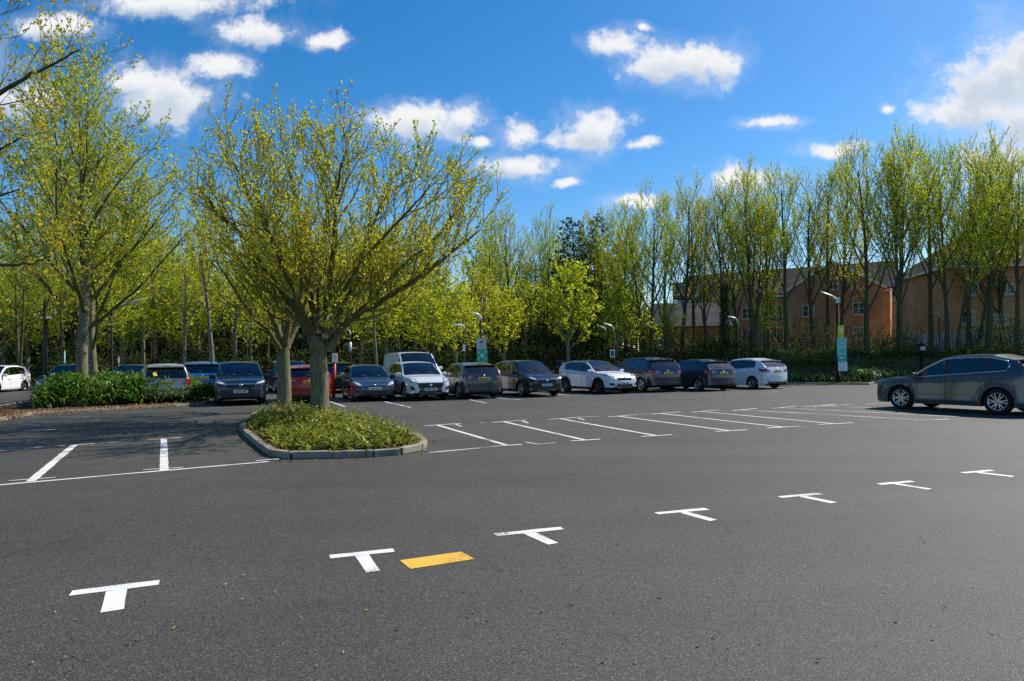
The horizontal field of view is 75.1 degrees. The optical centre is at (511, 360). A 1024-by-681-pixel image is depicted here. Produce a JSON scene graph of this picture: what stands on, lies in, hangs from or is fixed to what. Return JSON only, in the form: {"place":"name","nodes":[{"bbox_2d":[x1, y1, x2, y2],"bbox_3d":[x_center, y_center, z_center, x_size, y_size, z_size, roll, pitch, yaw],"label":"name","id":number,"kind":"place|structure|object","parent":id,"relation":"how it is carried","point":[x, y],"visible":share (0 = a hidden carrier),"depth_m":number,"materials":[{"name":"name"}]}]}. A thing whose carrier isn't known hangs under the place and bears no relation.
{"place":"outdoors","nodes":[
{"label":"outdoors","id":0,"kind":"place"},
{"bbox_2d":[0,396,205,416],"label":"planting soil","id":1,"kind":"structure","parent":0,"point":[25,406],"depth_m":25.75,"materials":[{"name":"brown soil"}]},
{"bbox_2d":[1,126,183,401],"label":"broadleaf tree","id":2,"kind":"object","parent":1,"relation":"on","point":[95,312],"visible":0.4,"depth_m":28.15,"materials":[{"name":"green plant"}]},
{"bbox_2d":[0,27,229,405],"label":"broadleaf tree","id":3,"kind":"object","parent":1,"relation":"on","point":[81,139],"visible":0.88,"depth_m":25.62,"materials":[{"name":"green plant"}]},
{"bbox_2d":[20,368,212,408],"bbox_3d":[-16.492,1.067,28.440,7.058,1.657,8.268,-1,0,-33],"label":"shrub bed","id":4,"kind":"object","parent":1,"relation":"on","point":[59,387],"visible":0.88,"depth_m":25.63,"materials":[{"name":"green plant"}]},
{"bbox_2d":[245,413,419,450],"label":"planting soil","id":5,"kind":"structure","parent":0,"point":[360,447],"depth_m":12.33,"materials":[{"name":"brown soil"}]},
{"bbox_2d":[195,163,338,407],"bbox_3d":[-8.193,-2.509,22.536,4.170,8.550,6.844,-1,0,0],"label":"budding tree","id":6,"kind":"object","parent":5,"relation":"on","point":[283,342],"visible":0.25,"depth_m":22.19,"materials":[{"name":"green plant"}]},
{"bbox_2d":[238,398,423,457],"bbox_3d":[-4.909,1.496,16.488,3.487,0.907,11.277,-1,0,-27],"label":"strap leaf planting","id":7,"kind":"object","parent":5,"relation":"on","point":[292,426],"visible":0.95,"depth_m":13.46,"materials":[{"name":"plant"}]},
{"bbox_2d":[164,77,513,413],"bbox_3d":[-5.299,-3.259,18.894,10.836,9.980,8.539,-1,0,0],"label":"budding tree","id":8,"kind":"object","parent":5,"relation":"on","point":[318,328],"visible":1,"depth_m":17.85,"materials":[{"name":"green plant"}]},
{"bbox_2d":[31,378,881,386],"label":"verge ground","id":9,"kind":"structure","parent":0,"point":[829,381],"depth_m":40.90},
{"bbox_2d":[0,272,40,364],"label":"young tree","id":10,"kind":"object","parent":9,"relation":"on","point":[2,351],"visible":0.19,"depth_m":57.81,"materials":[{"name":"green plant"}]},
{"bbox_2d":[0,269,71,371],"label":"young tree","id":11,"kind":"object","parent":9,"relation":"on","point":[29,331],"visible":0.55,"depth_m":55.91,"materials":[{"name":"green plant"}]},
{"bbox_2d":[0,198,78,374],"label":"tall tree","id":12,"kind":"object","parent":9,"relation":"on","point":[44,313],"visible":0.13,"depth_m":53.82,"materials":[{"name":"green plant"}]},
{"bbox_2d":[35,266,79,364],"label":"young tree","id":13,"kind":"object","parent":9,"relation":"on","point":[58,311],"visible":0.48,"depth_m":57.99,"materials":[{"name":"green plant"}]},
{"bbox_2d":[41,214,100,360],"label":"tall tree","id":14,"kind":"object","parent":9,"relation":"on","point":[74,328],"visible":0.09,"depth_m":59.80,"materials":[{"name":"green plant"}]},
{"bbox_2d":[73,276,159,364],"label":"young tree","id":15,"kind":"object","parent":9,"relation":"on","point":[120,331],"visible":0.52,"depth_m":46.87,"materials":[{"name":"green plant"}]},
{"bbox_2d":[89,207,182,359],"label":"tall tree","id":16,"kind":"object","parent":9,"relation":"on","point":[131,347],"visible":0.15,"depth_m":58.52,"materials":[{"name":"green plant"}]},
{"bbox_2d":[115,268,164,363],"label":"young tree","id":17,"kind":"object","parent":9,"relation":"on","point":[143,352],"visible":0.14,"depth_m":51.81,"materials":[{"name":"green plant"}]},
{"bbox_2d":[124,220,188,363],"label":"pale tree","id":18,"kind":"object","parent":9,"relation":"on","point":[155,333],"visible":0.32,"depth_m":49.55,"materials":[{"name":"green plant"}]},
{"bbox_2d":[137,268,211,362],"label":"young tree","id":19,"kind":"object","parent":9,"relation":"on","point":[171,336],"visible":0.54,"depth_m":49.76,"materials":[{"name":"green plant"}]},
{"bbox_2d":[157,237,224,363],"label":"pale tree","id":20,"kind":"object","parent":9,"relation":"on","point":[185,299],"visible":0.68,"depth_m":44.94,"materials":[{"name":"green plant"}]},
{"bbox_2d":[152,263,232,360],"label":"young tree","id":21,"kind":"object","parent":9,"relation":"on","point":[197,326],"visible":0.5,"depth_m":49.50,"materials":[{"name":"green plant"}]},
{"bbox_2d":[173,200,243,396],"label":"pale tree","id":22,"kind":"object","parent":9,"relation":"on","point":[207,310],"visible":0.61,"depth_m":32.62,"materials":[{"name":"green plant"}]},
{"bbox_2d":[210,234,261,360],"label":"pale tree","id":23,"kind":"object","parent":9,"relation":"on","point":[236,315],"visible":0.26,"depth_m":46.83,"materials":[{"name":"green plant"}]},
{"bbox_2d":[216,276,280,361],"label":"young tree","id":24,"kind":"object","parent":9,"relation":"on","point":[250,333],"visible":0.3,"depth_m":49.86,"materials":[{"name":"green plant"}]},
{"bbox_2d":[0,219,652,368],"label":"woodland","id":25,"kind":"object","parent":9,"relation":"on","point":[229,326],"visible":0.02,"depth_m":67.16,"materials":[{"name":"green plant"}]},
{"bbox_2d":[353,274,428,355],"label":"young tree","id":26,"kind":"object","parent":9,"relation":"on","point":[401,317],"visible":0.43,"depth_m":46.86,"materials":[{"name":"green plant"}]},
{"bbox_2d":[397,276,439,351],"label":"young tree","id":27,"kind":"object","parent":9,"relation":"on","point":[416,310],"visible":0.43,"depth_m":49.83,"materials":[{"name":"green plant"}]},
{"bbox_2d":[405,217,452,351],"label":"tall tree","id":28,"kind":"object","parent":9,"relation":"on","point":[429,279],"visible":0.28,"depth_m":54.80,"materials":[{"name":"green plant"}]},
{"bbox_2d":[403,282,456,359],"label":"young tree","id":29,"kind":"object","parent":9,"relation":"on","point":[423,312],"visible":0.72,"depth_m":45.64,"materials":[{"name":"green plant"}]},
{"bbox_2d":[454,264,505,349],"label":"young tree","id":30,"kind":"object","parent":9,"relation":"on","point":[482,288],"visible":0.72,"depth_m":49.16,"materials":[{"name":"green plant"}]},
{"bbox_2d":[463,214,509,360],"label":"tall tree","id":31,"kind":"object","parent":9,"relation":"on","point":[489,263],"visible":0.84,"depth_m":51.84,"materials":[{"name":"green plant"}]},
{"bbox_2d":[471,282,529,360],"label":"young tree","id":32,"kind":"object","parent":9,"relation":"on","point":[501,322],"visible":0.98,"depth_m":46.63,"materials":[{"name":"green plant"}]},
{"bbox_2d":[476,199,538,359],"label":"tall tree","id":33,"kind":"object","parent":9,"relation":"on","point":[510,256],"visible":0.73,"depth_m":54.77,"materials":[{"name":"green plant"}]},
{"bbox_2d":[0,289,1023,386],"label":"undergrowth","id":34,"kind":"object","parent":9,"relation":"on","point":[221,354],"visible":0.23,"depth_m":53.97,"materials":[{"name":"green plant"}]},
{"bbox_2d":[492,260,554,360],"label":"evergreen tree","id":35,"kind":"object","parent":9,"relation":"on","point":[529,324],"visible":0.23,"depth_m":59.89,"materials":[{"name":"green plant"}]},
{"bbox_2d":[506,276,549,359],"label":"young tree","id":36,"kind":"object","parent":9,"relation":"on","point":[524,302],"visible":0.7,"depth_m":49.80,"materials":[{"name":"green plant"}]},
{"bbox_2d":[507,201,575,365],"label":"tall tree","id":37,"kind":"object","parent":9,"relation":"on","point":[544,268],"visible":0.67,"depth_m":57.41,"materials":[{"name":"green plant"}]},
{"bbox_2d":[530,257,604,361],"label":"tree","id":38,"kind":"object","parent":9,"relation":"on","point":[580,302],"visible":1,"depth_m":45.03,"materials":[{"name":"green plant"}]},
{"bbox_2d":[527,217,613,359],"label":"evergreen tree","id":39,"kind":"object","parent":9,"relation":"on","point":[578,347],"visible":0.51,"depth_m":53.52,"materials":[{"name":"green plant"}]},
{"bbox_2d":[549,202,628,359],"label":"slender tree","id":40,"kind":"object","parent":9,"relation":"on","point":[596,252],"visible":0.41,"depth_m":55.91,"materials":[{"name":"green plant"}]},
{"bbox_2d":[562,213,641,358],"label":"evergreen tree","id":41,"kind":"object","parent":9,"relation":"on","point":[600,338],"visible":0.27,"depth_m":56.58,"materials":[{"name":"green plant"}]},
{"bbox_2d":[586,274,653,364],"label":"young tree","id":42,"kind":"object","parent":9,"relation":"on","point":[618,324],"visible":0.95,"depth_m":48.64,"materials":[{"name":"green plant"}]},
{"bbox_2d":[595,196,652,357],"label":"tall tree","id":43,"kind":"object","parent":9,"relation":"on","point":[615,258],"visible":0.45,"depth_m":52.88,"materials":[{"name":"green plant"}]},
{"bbox_2d":[612,286,662,356],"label":"young tree","id":44,"kind":"object","parent":9,"relation":"on","point":[643,308],"visible":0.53,"depth_m":50.78,"materials":[{"name":"green plant"}]},
{"bbox_2d":[602,174,685,356],"bbox_3d":[10.263,-6.139,49.862,5.915,15.270,7.620,-1,0,-27],"label":"tall tree","id":45,"kind":"object","parent":9,"relation":"on","point":[635,248],"visible":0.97,"depth_m":49.88,"materials":[{"name":"green plant"}]},
{"bbox_2d":[635,190,693,354],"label":"slender tree","id":46,"kind":"object","parent":9,"relation":"on","point":[664,293],"visible":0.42,"depth_m":56.37,"materials":[{"name":"green plant"}]},
{"bbox_2d":[649,297,689,357],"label":"young tree","id":47,"kind":"object","parent":9,"relation":"on","point":[667,318],"visible":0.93,"depth_m":52.72,"materials":[{"name":"green plant"}]},
{"bbox_2d":[647,166,715,353],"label":"tall tree","id":48,"kind":"object","parent":9,"relation":"on","point":[687,282],"visible":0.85,"depth_m":53.59,"materials":[{"name":"green plant"}]},
{"bbox_2d":[637,302,739,362],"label":"slate house","id":49,"kind":"structure","parent":9,"relation":"on","point":[713,317],"depth_m":65.81,"materials":[{"name":"brown brick"}]},
{"bbox_2d":[669,187,717,348],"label":"slender tree","id":50,"kind":"object","parent":9,"relation":"on","point":[693,309],"visible":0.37,"depth_m":56.39,"materials":[{"name":"green plant"}]},
{"bbox_2d":[680,193,729,348],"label":"tall tree","id":51,"kind":"object","parent":9,"relation":"on","point":[703,310],"visible":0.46,"depth_m":54.91,"materials":[{"name":"green plant"}]},
{"bbox_2d":[680,181,753,358],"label":"ivy clad tree","id":52,"kind":"object","parent":9,"relation":"on","point":[724,308],"visible":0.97,"depth_m":49.04,"materials":[{"name":"green plant"}]},
{"bbox_2d":[694,178,763,345],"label":"slender tree","id":53,"kind":"object","parent":9,"relation":"on","point":[733,299],"visible":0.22,"depth_m":56.50,"materials":[{"name":"green plant"}]},
{"bbox_2d":[705,151,806,352],"bbox_3d":[19.326,-7.449,53.142,8.539,17.701,6.161,-1,0,-41],"label":"tall tree","id":54,"kind":"object","parent":9,"relation":"on","point":[756,215],"visible":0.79,"depth_m":51.88,"materials":[{"name":"green plant"}]},
{"bbox_2d":[737,170,791,348],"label":"slender tree","id":55,"kind":"object","parent":9,"relation":"on","point":[775,280],"visible":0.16,"depth_m":56.23,"materials":[{"name":"green plant"}]},
{"bbox_2d":[746,284,783,357],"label":"young tree","id":56,"kind":"object","parent":9,"relation":"on","point":[760,319],"visible":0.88,"depth_m":53.71,"materials":[{"name":"green plant"}]},
{"bbox_2d":[671,260,895,351],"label":"brick flats","id":57,"kind":"structure","parent":9,"relation":"on","point":[798,307],"depth_m":76.88,"materials":[{"name":"brick"}]},
{"bbox_2d":[754,157,826,357],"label":"tall tree","id":58,"kind":"object","parent":9,"relation":"on","point":[784,265],"visible":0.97,"depth_m":50.89,"materials":[{"name":"green plant"}]},
{"bbox_2d":[769,164,843,349],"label":"tall tree","id":59,"kind":"object","parent":9,"relation":"on","point":[821,248],"visible":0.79,"depth_m":54.28,"materials":[{"name":"green plant"}]},
{"bbox_2d":[777,357,841,379],"bbox_3d":[20.051,0.583,44.892,4.209,1.659,1.453,-1,0,9],"label":"hedge","id":60,"kind":"object","parent":9,"relation":"on","point":[820,366],"visible":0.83,"depth_m":44.64,"materials":[{"name":"green plant"}]},
{"bbox_2d":[795,164,859,349],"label":"slender tree","id":61,"kind":"object","parent":9,"relation":"on","point":[831,179],"visible":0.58,"depth_m":56.28,"materials":[{"name":"green plant"}]},
{"bbox_2d":[820,291,846,382],"bbox_3d":[19.346,-1.324,40.104,1.535,5.641,0.320,-1,0,0],"label":"street lamp","id":62,"kind":"object","parent":9,"relation":"on","point":[841,353],"visible":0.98,"depth_m":39.97,"materials":[{"name":"grey"}]},
{"bbox_2d":[807,138,886,324],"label":"tall tree","id":63,"kind":"object","parent":9,"relation":"on","point":[844,282],"visible":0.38,"depth_m":56.62,"materials":[{"name":"green plant"}]},
{"bbox_2d":[690,345,1023,377],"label":"hedge","id":64,"kind":"object","parent":9,"relation":"on","point":[875,360],"visible":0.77,"depth_m":48.22,"materials":[{"name":"green plant"}]},
{"bbox_2d":[835,365,891,381],"bbox_3d":[22.265,0.889,42.224,3.505,1.164,3.502,-1,0,0],"label":"strap leaf planting","id":65,"kind":"object","parent":9,"relation":"on","point":[866,372],"visible":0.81,"depth_m":41.85,"materials":[{"name":"green plant"}]},
{"bbox_2d":[826,127,916,351],"bbox_3d":[26.885,-8.016,49.761,5.953,18.633,5.117,-1,0,13],"label":"tall tree","id":66,"kind":"object","parent":9,"relation":"on","point":[865,301],"visible":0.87,"depth_m":49.76,"materials":[{"name":"green plant"}]},
{"bbox_2d":[838,118,952,355],"bbox_3d":[28.442,-8.448,48.682,6.792,19.513,9.413,-1,0,43],"label":"tall tree","id":67,"kind":"object","parent":9,"relation":"on","point":[902,181],"visible":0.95,"depth_m":48.26,"materials":[{"name":"green plant"}]},
{"bbox_2d":[899,134,968,350],"bbox_3d":[33.676,-8.423,52.835,5.652,19.287,4.774,-1,0,17],"label":"tall tree","id":68,"kind":"object","parent":9,"relation":"on","point":[930,309],"visible":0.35,"depth_m":52.88,"materials":[{"name":"green plant"}]},
{"bbox_2d":[900,136,1008,350],"bbox_3d":[32.773,-7.867,50.162,6.332,18.267,8.156,-1,0,-36],"label":"tall tree","id":69,"kind":"object","parent":9,"relation":"on","point":[965,233],"visible":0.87,"depth_m":49.40,"materials":[{"name":"green plant"}]},
{"bbox_2d":[888,216,1023,353],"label":"hipped block","id":70,"kind":"structure","parent":9,"relation":"on","point":[915,301],"depth_m":57.97,"materials":[{"name":"orange brick"}]},
{"bbox_2d":[924,132,1023,345],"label":"slender tree","id":71,"kind":"object","parent":9,"relation":"on","point":[968,307],"visible":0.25,"depth_m":56.13,"materials":[{"name":"green plant"}]},
{"bbox_2d":[947,120,1023,351],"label":"tall tree","id":72,"kind":"object","parent":9,"relation":"on","point":[991,275],"visible":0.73,"depth_m":49.82,"materials":[{"name":"green plant"}]},
{"bbox_2d":[949,138,1023,343],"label":"slender tree","id":73,"kind":"object","parent":9,"relation":"on","point":[1000,289],"visible":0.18,"depth_m":56.61,"materials":[{"name":"green plant"}]},
{"bbox_2d":[973,150,1023,350],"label":"tall tree","id":74,"kind":"object","parent":9,"relation":"on","point":[1016,292],"visible":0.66,"depth_m":49.88,"materials":[{"name":"green plant"}]},
{"bbox_2d":[0,381,1023,680],"bbox_3d":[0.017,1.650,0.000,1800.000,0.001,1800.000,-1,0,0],"label":"car park asphalt","id":75,"kind":"object","parent":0,"point":[258,529],"depth_m":5.99,"materials":[{"name":"asphalt"}]},
{"bbox_2d":[0,365,30,390],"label":"parked car","id":76,"kind":"object","parent":75,"relation":"on","point":[15,377],"visible":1,"depth_m":42.15,"materials":[{"name":"white paint"}]},
{"bbox_2d":[0,212,62,366],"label":"tall tree","id":77,"kind":"object","parent":75,"relation":"on","point":[18,349],"visible":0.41,"depth_m":49.57,"materials":[{"name":"green plant"}]},
{"bbox_2d":[9,443,94,480],"bbox_3d":[-7.899,1.728,11.617,0.624,0.003,4.810,-1,0,-27],"label":"parking line","id":78,"kind":"object","parent":75,"relation":"on","point":[44,469],"visible":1,"depth_m":11.02,"materials":[{"name":"white paint"}]},
{"bbox_2d":[35,364,106,388],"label":"parked car","id":79,"kind":"object","parent":75,"relation":"on","point":[64,368],"visible":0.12,"depth_m":31.91,"materials":[{"name":"blue paint"}]},
{"bbox_2d":[0,0,142,317],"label":"overhanging tree","id":80,"kind":"object","parent":75,"relation":"on","point":[9,87],"visible":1,"depth_m":14.24,"materials":[{"name":"green plant"}]},
{"bbox_2d":[0,397,209,420],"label":"kerb","id":81,"kind":"structure","parent":75,"relation":"on","point":[205,402],"depth_m":23.68,"materials":[{"name":"concrete"}]},
{"bbox_2d":[69,580,159,612],"bbox_3d":[-2.831,1.676,4.701,0.567,0.001,0.592,-1,0,-23],"label":"bay mark","id":82,"kind":"object","parent":75,"relation":"on","point":[114,598],"visible":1,"depth_m":4.81,"materials":[{"name":"white paint"}]},
{"bbox_2d":[141,363,193,402],"bbox_3d":[-14.862,0.972,28.594,2.254,1.668,4.328,-1,0,-28],"label":"parked car","id":83,"kind":"object","parent":75,"relation":"on","point":[179,373],"visible":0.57,"depth_m":26.88,"materials":[{"name":"grey paint"}]},
{"bbox_2d":[183,361,218,384],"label":"parked car","id":84,"kind":"object","parent":75,"relation":"on","point":[202,371],"visible":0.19,"depth_m":31.81,"materials":[{"name":"blue paint"}]},
{"bbox_2d":[208,361,269,404],"bbox_3d":[-11.368,0.905,27.790,2.322,1.729,4.644,-1,0,-23],"label":"parked car","id":85,"kind":"object","parent":75,"relation":"on","point":[233,380],"visible":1,"depth_m":26.05,"materials":[{"name":"black paint"}]},
{"bbox_2d":[267,360,304,392],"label":"parked car","id":86,"kind":"object","parent":75,"relation":"on","point":[272,372],"visible":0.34,"depth_m":37.82,"materials":[{"name":"blue paint"}]},
{"bbox_2d":[273,365,330,399],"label":"parked car","id":87,"kind":"object","parent":75,"relation":"on","point":[300,381],"visible":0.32,"depth_m":26.60,"materials":[{"name":"red paint"}]},
{"bbox_2d":[240,408,427,458],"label":"kerb","id":88,"kind":"structure","parent":75,"relation":"on","point":[268,449],"depth_m":11.59,"materials":[{"name":"concrete"}]},
{"bbox_2d":[327,361,354,388],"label":"parked car","id":89,"kind":"object","parent":75,"relation":"on","point":[341,366],"visible":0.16,"depth_m":34.70,"materials":[{"name":"teal paint"}]},
{"bbox_2d":[330,548,394,571],"bbox_3d":[-1.208,1.659,5.497,0.541,0.001,0.598,-1,0,-19],"label":"bay mark","id":90,"kind":"object","parent":75,"relation":"on","point":[367,563],"visible":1,"depth_m":5.63,"materials":[{"name":"white paint"}]},
{"bbox_2d":[341,364,394,400],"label":"parked car","id":91,"kind":"object","parent":75,"relation":"on","point":[365,380],"visible":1,"depth_m":28.23,"materials":[{"name":"blue paint"}]},
{"bbox_2d":[383,349,442,372],"bbox_3d":[-5.446,0.564,36.049,2.537,2.287,5.325,-1,0,-23],"label":"panel van","id":92,"kind":"object","parent":75,"relation":"on","point":[390,358],"visible":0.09,"depth_m":36.78,"materials":[{"name":"white paint"}]},
{"bbox_2d":[387,361,448,399],"bbox_3d":[-4.231,0.870,29.577,2.298,1.648,4.424,-1,0,-23],"label":"parked car","id":93,"kind":"object","parent":75,"relation":"on","point":[416,378],"visible":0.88,"depth_m":28.25,"materials":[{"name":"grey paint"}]},
{"bbox_2d":[400,552,473,568],"bbox_3d":[-0.618,1.653,5.522,0.564,0.001,0.263,-1,0,-26],"label":"yellow patch","id":94,"kind":"object","parent":75,"relation":"on","point":[412,563],"visible":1,"depth_m":5.51,"materials":[{"name":"paint"}]},
{"bbox_2d":[422,276,490,362],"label":"tree","id":95,"kind":"object","parent":75,"relation":"on","point":[456,332],"visible":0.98,"depth_m":42.61,"materials":[{"name":"green plant"}]},
{"bbox_2d":[437,362,500,398],"bbox_3d":[-2.133,0.879,30.468,2.254,1.586,4.459,-1,0,-26],"label":"parked car","id":96,"kind":"object","parent":75,"relation":"on","point":[469,378],"visible":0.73,"depth_m":28.66,"materials":[{"name":"grey paint"}]},
{"bbox_2d":[472,312,487,362],"bbox_3d":[-1.762,-0.459,36.500,0.851,4.355,0.320,-1,0,0],"label":"street lamp","id":97,"kind":"object","parent":75,"relation":"on","point":[482,355],"visible":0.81,"depth_m":36.36,"materials":[{"name":"grey"}]},
{"bbox_2d":[0,396,1017,667],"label":"leaf litter","id":98,"kind":"object","parent":75,"relation":"on","point":[2,416],"visible":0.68,"depth_m":17.97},
{"bbox_2d":[495,360,561,396],"bbox_3d":[0.631,0.813,31.533,2.232,1.661,4.462,-1,0,-25],"label":"parked car","id":99,"kind":"object","parent":75,"relation":"on","point":[522,378],"visible":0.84,"depth_m":30.38,"materials":[{"name":"black paint"}]},
{"bbox_2d":[494,527,562,543],"bbox_3d":[0.238,1.644,6.197,0.690,0.001,0.548,-1,0,-19],"label":"bay mark","id":100,"kind":"object","parent":75,"relation":"on","point":[532,533],"visible":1,"depth_m":6.32,"materials":[{"name":"white paint"}]},
{"bbox_2d":[558,360,635,393],"bbox_3d":[4.214,0.790,33.394,2.276,1.632,4.381,-1,0,-31],"label":"parked car","id":101,"kind":"object","parent":75,"relation":"on","point":[599,376],"visible":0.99,"depth_m":32.76,"materials":[{"name":"white paint"}]},
{"bbox_2d":[617,357,680,391],"bbox_3d":[6.665,0.716,34.695,2.322,1.729,4.646,-1,0,-26],"label":"parked car","id":102,"kind":"object","parent":75,"relation":"on","point":[655,372],"visible":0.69,"depth_m":32.86,"materials":[{"name":"blue paint"}]},
{"bbox_2d":[659,359,734,390],"bbox_3d":[9.502,0.744,35.176,2.320,1.612,4.584,-1,0,-27],"label":"parked car","id":103,"kind":"object","parent":75,"relation":"on","point":[699,374],"visible":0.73,"depth_m":33.42,"materials":[{"name":"blue paint"}]},
{"bbox_2d":[729,358,786,388],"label":"parked car","id":104,"kind":"object","parent":75,"relation":"on","point":[753,373],"visible":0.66,"depth_m":35.03,"materials":[{"name":"white paint"}]},
{"bbox_2d":[877,354,1023,414],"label":"parked car","id":105,"kind":"object","parent":75,"relation":"on","point":[993,383],"visible":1,"depth_m":19.09,"materials":[{"name":"grey paint"}]},
{"bbox_2d":[0,0,1023,349],"label":"sky","id":106,"kind":"structure","parent":0,"point":[575,102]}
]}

